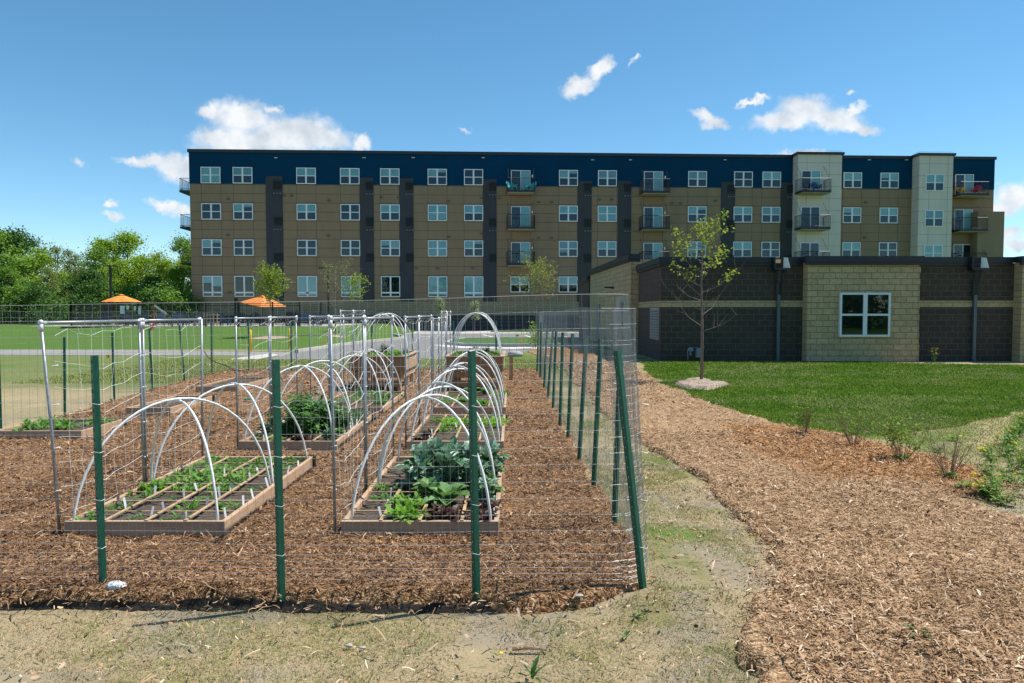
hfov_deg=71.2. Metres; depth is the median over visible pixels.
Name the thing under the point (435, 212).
window
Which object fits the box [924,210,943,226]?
window
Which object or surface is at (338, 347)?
trellis
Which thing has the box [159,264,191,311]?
tree
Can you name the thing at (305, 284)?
window
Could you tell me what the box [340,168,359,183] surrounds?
window
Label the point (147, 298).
shrub
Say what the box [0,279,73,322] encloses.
shrub
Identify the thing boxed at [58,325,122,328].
retaining wall
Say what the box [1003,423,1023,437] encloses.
weed
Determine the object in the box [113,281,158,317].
shrub
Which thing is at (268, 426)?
kale plant
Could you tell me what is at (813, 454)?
mulch bed
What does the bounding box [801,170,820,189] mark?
sliding door
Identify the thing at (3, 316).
shrub
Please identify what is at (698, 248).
window
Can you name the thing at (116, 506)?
seedling patch
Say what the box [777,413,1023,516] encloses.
side grass
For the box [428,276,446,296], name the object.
window
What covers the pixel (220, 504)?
seedling patch
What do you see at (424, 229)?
apartment building
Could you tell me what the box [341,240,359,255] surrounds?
window
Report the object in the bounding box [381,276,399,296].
window
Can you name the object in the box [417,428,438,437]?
red lettuce
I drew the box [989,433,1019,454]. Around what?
weed
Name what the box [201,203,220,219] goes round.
window
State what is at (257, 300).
patio umbrella
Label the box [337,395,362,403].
seedling patch
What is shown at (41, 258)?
tree
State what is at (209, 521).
raised bed
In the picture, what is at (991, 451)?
weed
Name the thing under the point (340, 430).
cabbage plant
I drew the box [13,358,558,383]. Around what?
verge grass
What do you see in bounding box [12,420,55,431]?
seedling patch
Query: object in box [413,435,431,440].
red lettuce
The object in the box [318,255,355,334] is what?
young tree
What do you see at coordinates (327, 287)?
light pole
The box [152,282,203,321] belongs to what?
shrub
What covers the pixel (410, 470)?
kale plant
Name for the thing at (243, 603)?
landscape fabric
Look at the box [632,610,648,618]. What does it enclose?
dandelion
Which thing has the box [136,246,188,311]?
tree
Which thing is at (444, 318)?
trellis
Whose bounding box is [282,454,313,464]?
seedling patch
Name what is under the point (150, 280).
tree
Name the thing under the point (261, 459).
greens patch
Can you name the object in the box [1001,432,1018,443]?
weed
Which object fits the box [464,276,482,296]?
window
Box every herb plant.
[266,412,281,429]
[281,395,309,430]
[281,405,307,436]
[282,389,322,415]
[293,408,321,436]
[297,399,329,431]
[313,396,341,426]
[330,405,354,429]
[380,343,389,352]
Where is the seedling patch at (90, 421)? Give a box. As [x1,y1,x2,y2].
[79,417,109,424]
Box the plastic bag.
[105,580,126,589]
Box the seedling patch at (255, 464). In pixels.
[246,459,272,467]
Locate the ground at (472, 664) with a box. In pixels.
[0,312,1023,682]
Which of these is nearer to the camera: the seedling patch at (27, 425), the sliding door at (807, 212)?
the seedling patch at (27, 425)
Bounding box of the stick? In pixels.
[512,645,545,650]
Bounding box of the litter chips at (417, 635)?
[0,461,850,682]
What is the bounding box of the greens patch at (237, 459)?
[223,457,249,463]
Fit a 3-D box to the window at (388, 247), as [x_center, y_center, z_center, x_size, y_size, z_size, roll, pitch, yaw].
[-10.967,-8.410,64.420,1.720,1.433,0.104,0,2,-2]
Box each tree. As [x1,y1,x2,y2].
[0,224,61,284]
[0,230,42,286]
[0,263,31,323]
[13,275,44,316]
[15,242,68,316]
[29,265,72,320]
[40,242,71,283]
[50,243,80,292]
[53,251,88,288]
[57,277,73,290]
[61,241,126,312]
[64,267,114,312]
[76,234,136,287]
[82,254,143,310]
[100,229,154,284]
[120,251,164,309]
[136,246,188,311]
[138,275,171,316]
[155,230,191,290]
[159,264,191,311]
[167,245,191,291]
[251,260,295,335]
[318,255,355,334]
[343,272,370,334]
[433,296,447,330]
[467,300,478,330]
[503,250,558,336]
[660,208,751,378]
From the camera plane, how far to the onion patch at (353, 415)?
10.34 m
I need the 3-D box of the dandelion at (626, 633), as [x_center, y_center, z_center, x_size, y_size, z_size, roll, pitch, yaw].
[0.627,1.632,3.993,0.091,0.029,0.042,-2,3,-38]
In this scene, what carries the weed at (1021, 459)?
on the ground at (472, 664)
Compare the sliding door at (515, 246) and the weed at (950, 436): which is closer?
the weed at (950, 436)
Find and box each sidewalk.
[209,354,278,364]
[406,330,578,333]
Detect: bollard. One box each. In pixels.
[250,330,252,352]
[287,329,289,348]
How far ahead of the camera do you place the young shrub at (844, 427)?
9.01 m
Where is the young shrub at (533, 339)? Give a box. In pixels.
[523,314,548,348]
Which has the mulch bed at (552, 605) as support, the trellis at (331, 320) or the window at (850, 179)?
the trellis at (331, 320)
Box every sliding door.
[511,170,529,189]
[511,206,529,226]
[511,242,529,262]
[643,207,662,226]
[643,243,661,258]
[644,171,662,190]
[800,207,819,226]
[800,242,818,256]
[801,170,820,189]
[953,209,972,229]
[953,244,970,256]
[954,174,973,194]
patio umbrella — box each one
[101,293,140,325]
[241,295,284,325]
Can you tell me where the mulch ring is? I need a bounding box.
[675,377,728,389]
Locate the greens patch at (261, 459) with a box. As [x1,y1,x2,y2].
[256,456,273,463]
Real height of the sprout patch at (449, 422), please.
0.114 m
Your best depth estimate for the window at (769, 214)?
65.81 m
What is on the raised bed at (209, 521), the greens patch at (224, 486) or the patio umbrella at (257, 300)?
the greens patch at (224, 486)
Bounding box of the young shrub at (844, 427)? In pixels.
[833,409,872,444]
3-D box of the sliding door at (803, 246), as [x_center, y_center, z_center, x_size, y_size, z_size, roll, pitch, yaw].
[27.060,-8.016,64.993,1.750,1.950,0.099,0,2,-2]
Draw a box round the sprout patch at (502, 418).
[483,415,510,423]
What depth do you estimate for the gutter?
34.10 m
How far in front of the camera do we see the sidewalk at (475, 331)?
58.55 m
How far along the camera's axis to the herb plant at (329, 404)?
10.01 m
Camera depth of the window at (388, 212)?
64.28 m
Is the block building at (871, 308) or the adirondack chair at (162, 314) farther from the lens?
the adirondack chair at (162, 314)
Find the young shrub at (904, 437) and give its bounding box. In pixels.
[872,414,929,460]
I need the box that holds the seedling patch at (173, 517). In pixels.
[160,511,194,519]
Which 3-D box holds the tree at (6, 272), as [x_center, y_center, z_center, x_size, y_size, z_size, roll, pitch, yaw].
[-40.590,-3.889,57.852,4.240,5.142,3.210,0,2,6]
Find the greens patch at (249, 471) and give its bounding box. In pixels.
[230,466,259,474]
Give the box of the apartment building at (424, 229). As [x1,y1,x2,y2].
[179,149,1004,330]
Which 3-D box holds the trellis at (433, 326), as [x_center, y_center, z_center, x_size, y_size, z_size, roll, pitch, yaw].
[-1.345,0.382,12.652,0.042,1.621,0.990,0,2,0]
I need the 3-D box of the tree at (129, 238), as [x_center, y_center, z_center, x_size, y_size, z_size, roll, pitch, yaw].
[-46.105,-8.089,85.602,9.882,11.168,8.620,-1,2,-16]
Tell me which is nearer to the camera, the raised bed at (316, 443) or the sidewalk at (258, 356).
the raised bed at (316, 443)
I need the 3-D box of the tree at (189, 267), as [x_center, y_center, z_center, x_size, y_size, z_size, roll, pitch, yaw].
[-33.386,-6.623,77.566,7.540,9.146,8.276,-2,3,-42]
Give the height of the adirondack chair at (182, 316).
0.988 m
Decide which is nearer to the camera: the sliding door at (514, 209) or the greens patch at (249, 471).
the greens patch at (249, 471)
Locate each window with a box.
[200,167,220,182]
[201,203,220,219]
[202,239,221,255]
[202,276,222,296]
[232,167,252,183]
[233,203,252,219]
[234,239,253,255]
[234,276,253,296]
[296,168,315,183]
[297,204,315,219]
[297,240,316,255]
[298,276,316,296]
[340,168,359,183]
[340,204,359,219]
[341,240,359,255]
[341,276,360,296]
[380,168,399,184]
[380,204,399,220]
[381,240,399,255]
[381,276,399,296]
[428,169,446,184]
[428,205,446,220]
[428,240,446,255]
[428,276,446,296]
[464,169,482,184]
[464,205,482,220]
[464,240,482,256]
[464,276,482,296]
[510,276,528,291]
[559,170,577,185]
[559,206,577,221]
[559,241,577,256]
[559,277,577,291]
[597,241,615,256]
[598,170,616,185]
[598,206,616,221]
[687,241,705,256]
[688,171,706,186]
[688,206,706,221]
[733,207,751,222]
[733,242,751,256]
[734,171,752,186]
[761,207,779,222]
[761,242,779,257]
[762,172,780,187]
[838,293,890,336]
[842,207,860,222]
[842,242,860,255]
[843,172,861,187]
[878,242,896,255]
[879,208,897,222]
[880,173,898,188]
[923,245,942,256]
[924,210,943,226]
[925,174,943,190]
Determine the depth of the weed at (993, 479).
7.03 m
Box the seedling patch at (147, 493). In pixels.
[125,486,162,499]
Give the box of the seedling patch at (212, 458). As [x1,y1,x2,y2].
[203,453,226,461]
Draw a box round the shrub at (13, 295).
[0,276,59,322]
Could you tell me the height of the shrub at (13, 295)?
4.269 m
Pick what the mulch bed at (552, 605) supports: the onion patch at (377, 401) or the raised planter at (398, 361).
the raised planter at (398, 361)
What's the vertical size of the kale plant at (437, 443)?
0.398 m
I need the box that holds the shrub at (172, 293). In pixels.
[132,280,195,318]
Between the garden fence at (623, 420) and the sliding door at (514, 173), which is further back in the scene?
the sliding door at (514, 173)
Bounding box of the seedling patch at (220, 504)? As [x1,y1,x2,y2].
[215,498,238,510]
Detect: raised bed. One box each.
[0,418,126,438]
[64,382,315,537]
[126,395,213,415]
[196,377,268,391]
[239,360,373,450]
[316,348,404,412]
[341,381,504,535]
[406,362,506,448]
[434,349,507,414]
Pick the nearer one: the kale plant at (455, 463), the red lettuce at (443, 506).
the red lettuce at (443, 506)
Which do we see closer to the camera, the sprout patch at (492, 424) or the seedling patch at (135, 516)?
the seedling patch at (135, 516)
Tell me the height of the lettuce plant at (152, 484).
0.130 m
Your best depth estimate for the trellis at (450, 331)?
17.32 m
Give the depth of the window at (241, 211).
63.72 m
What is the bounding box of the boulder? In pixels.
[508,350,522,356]
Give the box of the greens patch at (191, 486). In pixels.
[171,479,204,491]
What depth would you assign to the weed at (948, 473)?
7.26 m
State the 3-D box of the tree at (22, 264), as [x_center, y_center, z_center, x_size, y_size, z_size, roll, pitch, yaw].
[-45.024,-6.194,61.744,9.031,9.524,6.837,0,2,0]
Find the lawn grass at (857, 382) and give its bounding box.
[638,360,1023,434]
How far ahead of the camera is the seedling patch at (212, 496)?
6.17 m
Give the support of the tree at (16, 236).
on the ground at (472, 664)
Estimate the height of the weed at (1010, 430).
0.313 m
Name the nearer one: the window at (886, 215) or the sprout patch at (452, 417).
the sprout patch at (452, 417)
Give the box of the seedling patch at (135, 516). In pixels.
[126,514,145,519]
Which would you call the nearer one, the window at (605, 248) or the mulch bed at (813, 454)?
the mulch bed at (813, 454)
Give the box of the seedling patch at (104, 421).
[85,416,116,425]
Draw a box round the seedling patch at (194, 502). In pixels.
[171,498,200,510]
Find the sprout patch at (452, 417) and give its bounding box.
[436,414,467,423]
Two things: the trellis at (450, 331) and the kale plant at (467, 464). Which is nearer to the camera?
the kale plant at (467, 464)
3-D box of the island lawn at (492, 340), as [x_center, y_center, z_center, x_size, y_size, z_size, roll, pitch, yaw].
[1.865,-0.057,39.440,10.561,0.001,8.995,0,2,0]
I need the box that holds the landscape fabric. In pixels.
[0,596,593,614]
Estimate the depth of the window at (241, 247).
63.88 m
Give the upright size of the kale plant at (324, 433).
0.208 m
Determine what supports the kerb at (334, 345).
on the ground at (472, 664)
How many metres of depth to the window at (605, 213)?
65.14 m
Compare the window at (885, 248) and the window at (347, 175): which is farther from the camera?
the window at (885, 248)
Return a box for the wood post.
[508,354,513,379]
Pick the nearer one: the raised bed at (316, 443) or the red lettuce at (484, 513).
the red lettuce at (484, 513)
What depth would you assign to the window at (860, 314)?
24.34 m
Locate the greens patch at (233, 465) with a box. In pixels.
[213,462,242,469]
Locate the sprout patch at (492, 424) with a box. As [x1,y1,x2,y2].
[482,417,506,426]
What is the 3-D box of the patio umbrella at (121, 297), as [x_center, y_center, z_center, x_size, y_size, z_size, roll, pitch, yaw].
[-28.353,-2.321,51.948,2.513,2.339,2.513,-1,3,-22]
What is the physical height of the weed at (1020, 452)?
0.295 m
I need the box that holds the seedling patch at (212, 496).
[195,492,217,499]
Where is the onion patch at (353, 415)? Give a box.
[345,410,361,422]
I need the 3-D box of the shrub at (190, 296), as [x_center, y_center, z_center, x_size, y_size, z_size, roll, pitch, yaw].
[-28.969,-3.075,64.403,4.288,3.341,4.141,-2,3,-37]
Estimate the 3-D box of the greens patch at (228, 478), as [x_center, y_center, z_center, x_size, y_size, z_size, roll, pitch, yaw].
[-2.675,1.297,6.762,0.365,0.109,0.411,0,2,10]
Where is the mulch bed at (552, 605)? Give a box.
[0,368,638,614]
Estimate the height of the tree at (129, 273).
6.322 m
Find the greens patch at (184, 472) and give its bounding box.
[173,466,199,476]
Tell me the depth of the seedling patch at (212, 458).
7.71 m
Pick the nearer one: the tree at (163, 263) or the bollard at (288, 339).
the bollard at (288, 339)
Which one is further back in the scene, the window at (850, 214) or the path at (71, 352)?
the window at (850, 214)
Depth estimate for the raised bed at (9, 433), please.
9.59 m
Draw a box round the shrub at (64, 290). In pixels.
[55,281,87,320]
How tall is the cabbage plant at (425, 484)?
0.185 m
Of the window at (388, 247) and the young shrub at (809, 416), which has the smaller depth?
the young shrub at (809, 416)
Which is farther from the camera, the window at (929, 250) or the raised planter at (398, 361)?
the window at (929, 250)
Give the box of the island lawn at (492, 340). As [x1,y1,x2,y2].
[451,338,597,343]
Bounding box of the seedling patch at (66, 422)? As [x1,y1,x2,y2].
[34,417,81,428]
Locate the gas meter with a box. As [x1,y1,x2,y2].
[687,347,703,360]
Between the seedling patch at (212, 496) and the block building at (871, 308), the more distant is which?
the block building at (871, 308)
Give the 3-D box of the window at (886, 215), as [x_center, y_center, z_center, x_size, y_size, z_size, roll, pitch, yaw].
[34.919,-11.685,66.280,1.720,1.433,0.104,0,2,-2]
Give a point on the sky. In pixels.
(103, 103)
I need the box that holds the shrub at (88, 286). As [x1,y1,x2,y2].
[56,275,127,320]
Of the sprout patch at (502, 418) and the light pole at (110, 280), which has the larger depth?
the light pole at (110, 280)
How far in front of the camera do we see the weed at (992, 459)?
8.12 m
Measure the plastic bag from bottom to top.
0.068 m
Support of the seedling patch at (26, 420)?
on the raised bed at (9, 433)
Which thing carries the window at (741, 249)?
in the apartment building at (424, 229)
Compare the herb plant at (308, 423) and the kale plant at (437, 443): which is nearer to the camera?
the kale plant at (437, 443)
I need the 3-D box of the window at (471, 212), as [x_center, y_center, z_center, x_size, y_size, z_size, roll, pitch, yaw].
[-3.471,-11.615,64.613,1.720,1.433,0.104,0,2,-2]
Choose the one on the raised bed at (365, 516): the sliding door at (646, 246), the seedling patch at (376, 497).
the seedling patch at (376, 497)
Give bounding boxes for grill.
[285,311,303,325]
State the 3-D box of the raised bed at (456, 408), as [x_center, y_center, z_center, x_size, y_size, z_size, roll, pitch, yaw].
[-0.690,0.660,13.073,1.220,1.030,2.368,0,2,0]
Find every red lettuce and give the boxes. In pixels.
[290,432,312,440]
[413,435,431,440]
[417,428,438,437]
[420,502,452,513]
[425,504,460,520]
[459,507,506,522]
[467,499,501,512]
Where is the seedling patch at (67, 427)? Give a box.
[57,421,76,429]
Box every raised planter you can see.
[349,313,417,390]
[444,312,505,390]
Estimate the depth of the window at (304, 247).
64.10 m
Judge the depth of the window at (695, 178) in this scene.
65.34 m
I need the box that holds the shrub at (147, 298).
[121,283,179,322]
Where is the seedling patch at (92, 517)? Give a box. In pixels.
[68,509,106,519]
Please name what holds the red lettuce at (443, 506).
on the raised bed at (365, 516)
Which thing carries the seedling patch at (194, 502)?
on the raised bed at (209, 521)
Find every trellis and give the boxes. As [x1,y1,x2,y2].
[37,318,145,533]
[142,317,203,483]
[234,316,271,446]
[270,315,297,418]
[308,315,329,398]
[327,315,366,535]
[329,315,343,394]
[339,310,353,383]
[353,310,364,371]
[365,315,394,488]
[404,315,419,446]
[419,316,432,412]
[432,317,439,403]
[439,317,446,393]
[440,311,446,380]
[447,311,450,376]
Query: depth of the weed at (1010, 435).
8.70 m
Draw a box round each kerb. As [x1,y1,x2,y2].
[295,334,406,352]
[447,337,605,346]
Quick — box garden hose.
[204,351,251,371]
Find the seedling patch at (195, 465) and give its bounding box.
[182,460,213,469]
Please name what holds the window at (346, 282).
in the apartment building at (424, 229)
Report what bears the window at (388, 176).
in the apartment building at (424, 229)
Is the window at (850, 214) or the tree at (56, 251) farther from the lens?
the tree at (56, 251)
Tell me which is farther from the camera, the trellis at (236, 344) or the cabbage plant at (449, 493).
the trellis at (236, 344)
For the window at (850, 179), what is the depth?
65.97 m
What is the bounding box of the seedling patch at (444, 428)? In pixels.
[434,424,460,431]
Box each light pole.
[103,265,117,323]
[318,267,328,314]
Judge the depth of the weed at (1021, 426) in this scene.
9.94 m
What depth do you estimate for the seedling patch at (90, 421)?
10.31 m
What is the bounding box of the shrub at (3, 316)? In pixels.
[0,288,21,322]
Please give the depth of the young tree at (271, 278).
39.78 m
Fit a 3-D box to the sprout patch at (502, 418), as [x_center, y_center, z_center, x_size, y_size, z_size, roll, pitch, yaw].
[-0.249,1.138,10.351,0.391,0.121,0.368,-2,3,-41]
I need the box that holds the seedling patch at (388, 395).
[377,392,404,398]
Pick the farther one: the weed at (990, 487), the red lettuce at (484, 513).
the weed at (990, 487)
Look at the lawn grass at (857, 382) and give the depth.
15.63 m
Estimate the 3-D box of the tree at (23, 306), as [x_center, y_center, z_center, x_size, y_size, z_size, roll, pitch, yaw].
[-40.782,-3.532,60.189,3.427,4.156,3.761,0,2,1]
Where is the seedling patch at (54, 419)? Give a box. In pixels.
[31,416,69,427]
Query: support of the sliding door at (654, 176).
in the apartment building at (424, 229)
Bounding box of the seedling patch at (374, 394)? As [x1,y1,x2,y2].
[367,390,385,397]
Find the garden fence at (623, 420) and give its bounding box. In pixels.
[0,294,648,600]
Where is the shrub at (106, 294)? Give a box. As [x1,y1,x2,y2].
[78,285,135,319]
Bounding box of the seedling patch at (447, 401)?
[436,396,457,402]
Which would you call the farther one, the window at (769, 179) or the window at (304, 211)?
the window at (769, 179)
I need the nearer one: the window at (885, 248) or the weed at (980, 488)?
the weed at (980, 488)
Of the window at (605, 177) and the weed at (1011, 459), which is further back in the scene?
the window at (605, 177)
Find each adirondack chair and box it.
[121,313,136,325]
[154,312,166,325]
[167,312,179,325]
[179,313,193,325]
[192,312,204,325]
[216,312,231,325]
[250,312,259,325]
[300,312,308,321]
[311,312,322,324]
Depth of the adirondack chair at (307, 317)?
52.70 m
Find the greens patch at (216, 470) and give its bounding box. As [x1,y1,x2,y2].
[193,462,231,476]
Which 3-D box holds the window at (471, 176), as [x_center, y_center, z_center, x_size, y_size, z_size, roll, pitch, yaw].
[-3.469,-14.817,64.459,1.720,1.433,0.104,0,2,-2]
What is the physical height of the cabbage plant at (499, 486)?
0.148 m
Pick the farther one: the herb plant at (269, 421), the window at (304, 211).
the window at (304, 211)
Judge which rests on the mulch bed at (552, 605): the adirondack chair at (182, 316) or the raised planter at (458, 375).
the raised planter at (458, 375)
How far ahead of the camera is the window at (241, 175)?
63.58 m
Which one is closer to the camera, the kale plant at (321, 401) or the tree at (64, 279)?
the kale plant at (321, 401)
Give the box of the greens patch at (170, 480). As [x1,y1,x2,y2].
[158,474,184,484]
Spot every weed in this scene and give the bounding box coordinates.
[889,453,909,459]
[925,445,942,450]
[937,469,960,477]
[946,434,961,440]
[955,479,975,486]
[969,478,1004,500]
[970,471,1003,494]
[973,460,999,477]
[974,482,998,498]
[977,446,1004,463]
[981,445,998,453]
[981,474,1013,485]
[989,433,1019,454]
[989,485,1019,505]
[995,464,1023,484]
[998,421,1019,441]
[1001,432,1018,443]
[1001,443,1023,468]
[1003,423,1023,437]
[1004,431,1022,452]
[1007,416,1023,438]
[1009,410,1023,435]
[1014,438,1023,464]
[1016,445,1023,470]
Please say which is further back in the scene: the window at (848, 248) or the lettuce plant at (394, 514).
the window at (848, 248)
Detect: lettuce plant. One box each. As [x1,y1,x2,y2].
[138,479,166,490]
[383,498,430,523]
[384,491,423,508]
[458,396,467,402]
[477,398,487,405]
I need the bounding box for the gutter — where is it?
[436,345,575,348]
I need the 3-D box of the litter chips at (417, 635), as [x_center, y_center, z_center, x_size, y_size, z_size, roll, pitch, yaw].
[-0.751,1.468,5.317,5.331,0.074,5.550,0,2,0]
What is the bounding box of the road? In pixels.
[268,333,605,359]
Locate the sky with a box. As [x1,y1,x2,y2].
[0,0,1023,286]
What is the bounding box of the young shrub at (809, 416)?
[790,390,819,432]
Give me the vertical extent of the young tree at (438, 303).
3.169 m
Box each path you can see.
[0,350,292,355]
[529,347,1023,682]
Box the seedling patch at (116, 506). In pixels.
[104,500,138,510]
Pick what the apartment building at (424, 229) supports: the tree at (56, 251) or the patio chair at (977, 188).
the patio chair at (977, 188)
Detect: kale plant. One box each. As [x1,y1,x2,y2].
[255,418,272,434]
[301,391,326,411]
[319,425,337,440]
[394,455,430,490]
[401,441,439,476]
[415,436,452,474]
[430,449,466,483]
[433,440,468,482]
[440,435,460,467]
[449,442,480,476]
[458,458,490,485]
[461,438,510,473]
[478,477,500,502]
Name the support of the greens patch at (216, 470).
on the raised bed at (209, 521)
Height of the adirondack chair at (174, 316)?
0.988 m
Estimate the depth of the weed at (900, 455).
8.16 m
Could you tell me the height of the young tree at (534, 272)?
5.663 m
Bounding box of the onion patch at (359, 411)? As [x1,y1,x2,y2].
[352,406,373,419]
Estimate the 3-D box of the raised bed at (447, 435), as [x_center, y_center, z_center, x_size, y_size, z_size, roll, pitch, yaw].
[-0.690,0.797,9.911,1.220,1.020,2.298,0,2,0]
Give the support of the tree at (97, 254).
on the ground at (472, 664)
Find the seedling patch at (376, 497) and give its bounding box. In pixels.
[369,493,389,499]
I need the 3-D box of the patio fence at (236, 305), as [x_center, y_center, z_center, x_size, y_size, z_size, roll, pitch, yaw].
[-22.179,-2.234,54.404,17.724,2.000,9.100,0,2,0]
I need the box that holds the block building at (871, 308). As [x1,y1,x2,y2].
[577,254,1023,361]
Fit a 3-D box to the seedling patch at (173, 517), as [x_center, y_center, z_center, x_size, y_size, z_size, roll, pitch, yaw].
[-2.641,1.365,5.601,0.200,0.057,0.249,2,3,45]
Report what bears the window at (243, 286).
in the apartment building at (424, 229)
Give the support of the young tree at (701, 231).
on the mulch ring
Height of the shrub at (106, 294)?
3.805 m
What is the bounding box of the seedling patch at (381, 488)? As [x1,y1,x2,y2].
[367,481,403,493]
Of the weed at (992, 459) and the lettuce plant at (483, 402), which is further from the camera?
the lettuce plant at (483, 402)
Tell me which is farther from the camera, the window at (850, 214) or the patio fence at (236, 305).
the window at (850, 214)
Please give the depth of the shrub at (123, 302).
62.82 m
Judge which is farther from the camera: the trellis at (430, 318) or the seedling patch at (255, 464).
the trellis at (430, 318)
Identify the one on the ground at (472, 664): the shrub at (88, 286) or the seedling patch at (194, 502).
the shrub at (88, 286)
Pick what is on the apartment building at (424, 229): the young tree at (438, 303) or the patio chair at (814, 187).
the patio chair at (814, 187)
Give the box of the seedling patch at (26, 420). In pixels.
[20,416,48,424]
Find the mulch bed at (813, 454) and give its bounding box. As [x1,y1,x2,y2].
[702,419,1023,496]
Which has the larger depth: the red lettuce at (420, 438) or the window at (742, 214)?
the window at (742, 214)
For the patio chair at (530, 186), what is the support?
on the apartment building at (424, 229)
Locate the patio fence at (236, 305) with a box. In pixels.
[70,298,333,326]
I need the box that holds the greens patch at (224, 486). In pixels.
[204,480,236,491]
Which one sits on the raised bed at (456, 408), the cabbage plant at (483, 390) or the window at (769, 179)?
the cabbage plant at (483, 390)
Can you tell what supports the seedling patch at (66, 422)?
on the raised bed at (9, 433)
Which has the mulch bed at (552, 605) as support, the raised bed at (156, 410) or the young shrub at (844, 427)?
the raised bed at (156, 410)
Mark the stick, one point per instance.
(524, 647)
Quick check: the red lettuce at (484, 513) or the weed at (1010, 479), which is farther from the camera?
the weed at (1010, 479)
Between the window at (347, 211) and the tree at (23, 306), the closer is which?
the tree at (23, 306)
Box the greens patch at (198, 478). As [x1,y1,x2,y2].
[177,469,222,485]
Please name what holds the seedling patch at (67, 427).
on the raised bed at (9, 433)
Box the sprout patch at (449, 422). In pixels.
[440,418,465,427]
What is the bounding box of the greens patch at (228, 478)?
[215,472,251,484]
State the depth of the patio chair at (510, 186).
63.96 m
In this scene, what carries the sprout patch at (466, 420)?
on the raised bed at (447, 435)
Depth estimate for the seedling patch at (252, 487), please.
6.49 m
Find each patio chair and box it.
[506,181,517,189]
[525,181,536,189]
[810,182,822,189]
[970,185,981,191]
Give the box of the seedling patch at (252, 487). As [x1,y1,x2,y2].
[242,486,264,491]
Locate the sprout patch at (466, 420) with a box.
[461,418,482,424]
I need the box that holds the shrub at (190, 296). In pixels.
[173,290,208,317]
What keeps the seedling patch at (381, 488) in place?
on the raised bed at (365, 516)
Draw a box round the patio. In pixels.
[52,324,357,326]
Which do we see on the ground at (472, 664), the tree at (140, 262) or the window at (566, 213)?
the tree at (140, 262)
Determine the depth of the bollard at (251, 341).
29.90 m
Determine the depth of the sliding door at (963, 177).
66.45 m
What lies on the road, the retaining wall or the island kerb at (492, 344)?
the island kerb at (492, 344)
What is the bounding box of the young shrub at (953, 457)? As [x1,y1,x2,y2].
[922,428,979,478]
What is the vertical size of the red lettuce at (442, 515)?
0.118 m
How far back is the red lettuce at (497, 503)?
5.80 m
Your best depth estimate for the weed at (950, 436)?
9.55 m
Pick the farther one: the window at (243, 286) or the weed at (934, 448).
the window at (243, 286)
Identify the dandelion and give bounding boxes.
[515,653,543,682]
[616,630,629,638]
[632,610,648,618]
[904,623,932,640]
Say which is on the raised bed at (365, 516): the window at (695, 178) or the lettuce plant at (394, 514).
the lettuce plant at (394, 514)
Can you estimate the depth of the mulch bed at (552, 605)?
5.35 m
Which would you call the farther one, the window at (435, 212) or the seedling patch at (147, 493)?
the window at (435, 212)
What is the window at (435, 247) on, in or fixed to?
in the apartment building at (424, 229)
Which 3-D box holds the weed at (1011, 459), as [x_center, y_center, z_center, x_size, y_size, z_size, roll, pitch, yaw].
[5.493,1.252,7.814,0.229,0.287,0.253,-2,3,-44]
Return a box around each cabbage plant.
[328,427,345,436]
[411,477,442,494]
[422,482,469,504]
[468,479,505,493]
[477,387,491,393]
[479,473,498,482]
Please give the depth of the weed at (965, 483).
6.82 m
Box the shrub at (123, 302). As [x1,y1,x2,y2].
[91,287,146,319]
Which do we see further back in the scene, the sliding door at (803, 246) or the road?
the sliding door at (803, 246)
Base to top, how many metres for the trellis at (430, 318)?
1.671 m
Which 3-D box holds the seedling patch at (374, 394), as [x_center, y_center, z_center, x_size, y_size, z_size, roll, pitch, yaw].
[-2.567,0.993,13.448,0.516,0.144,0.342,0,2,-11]
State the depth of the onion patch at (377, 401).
12.28 m
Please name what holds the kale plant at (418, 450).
on the raised bed at (365, 516)
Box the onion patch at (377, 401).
[367,394,386,404]
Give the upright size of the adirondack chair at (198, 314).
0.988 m
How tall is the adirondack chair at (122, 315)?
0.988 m

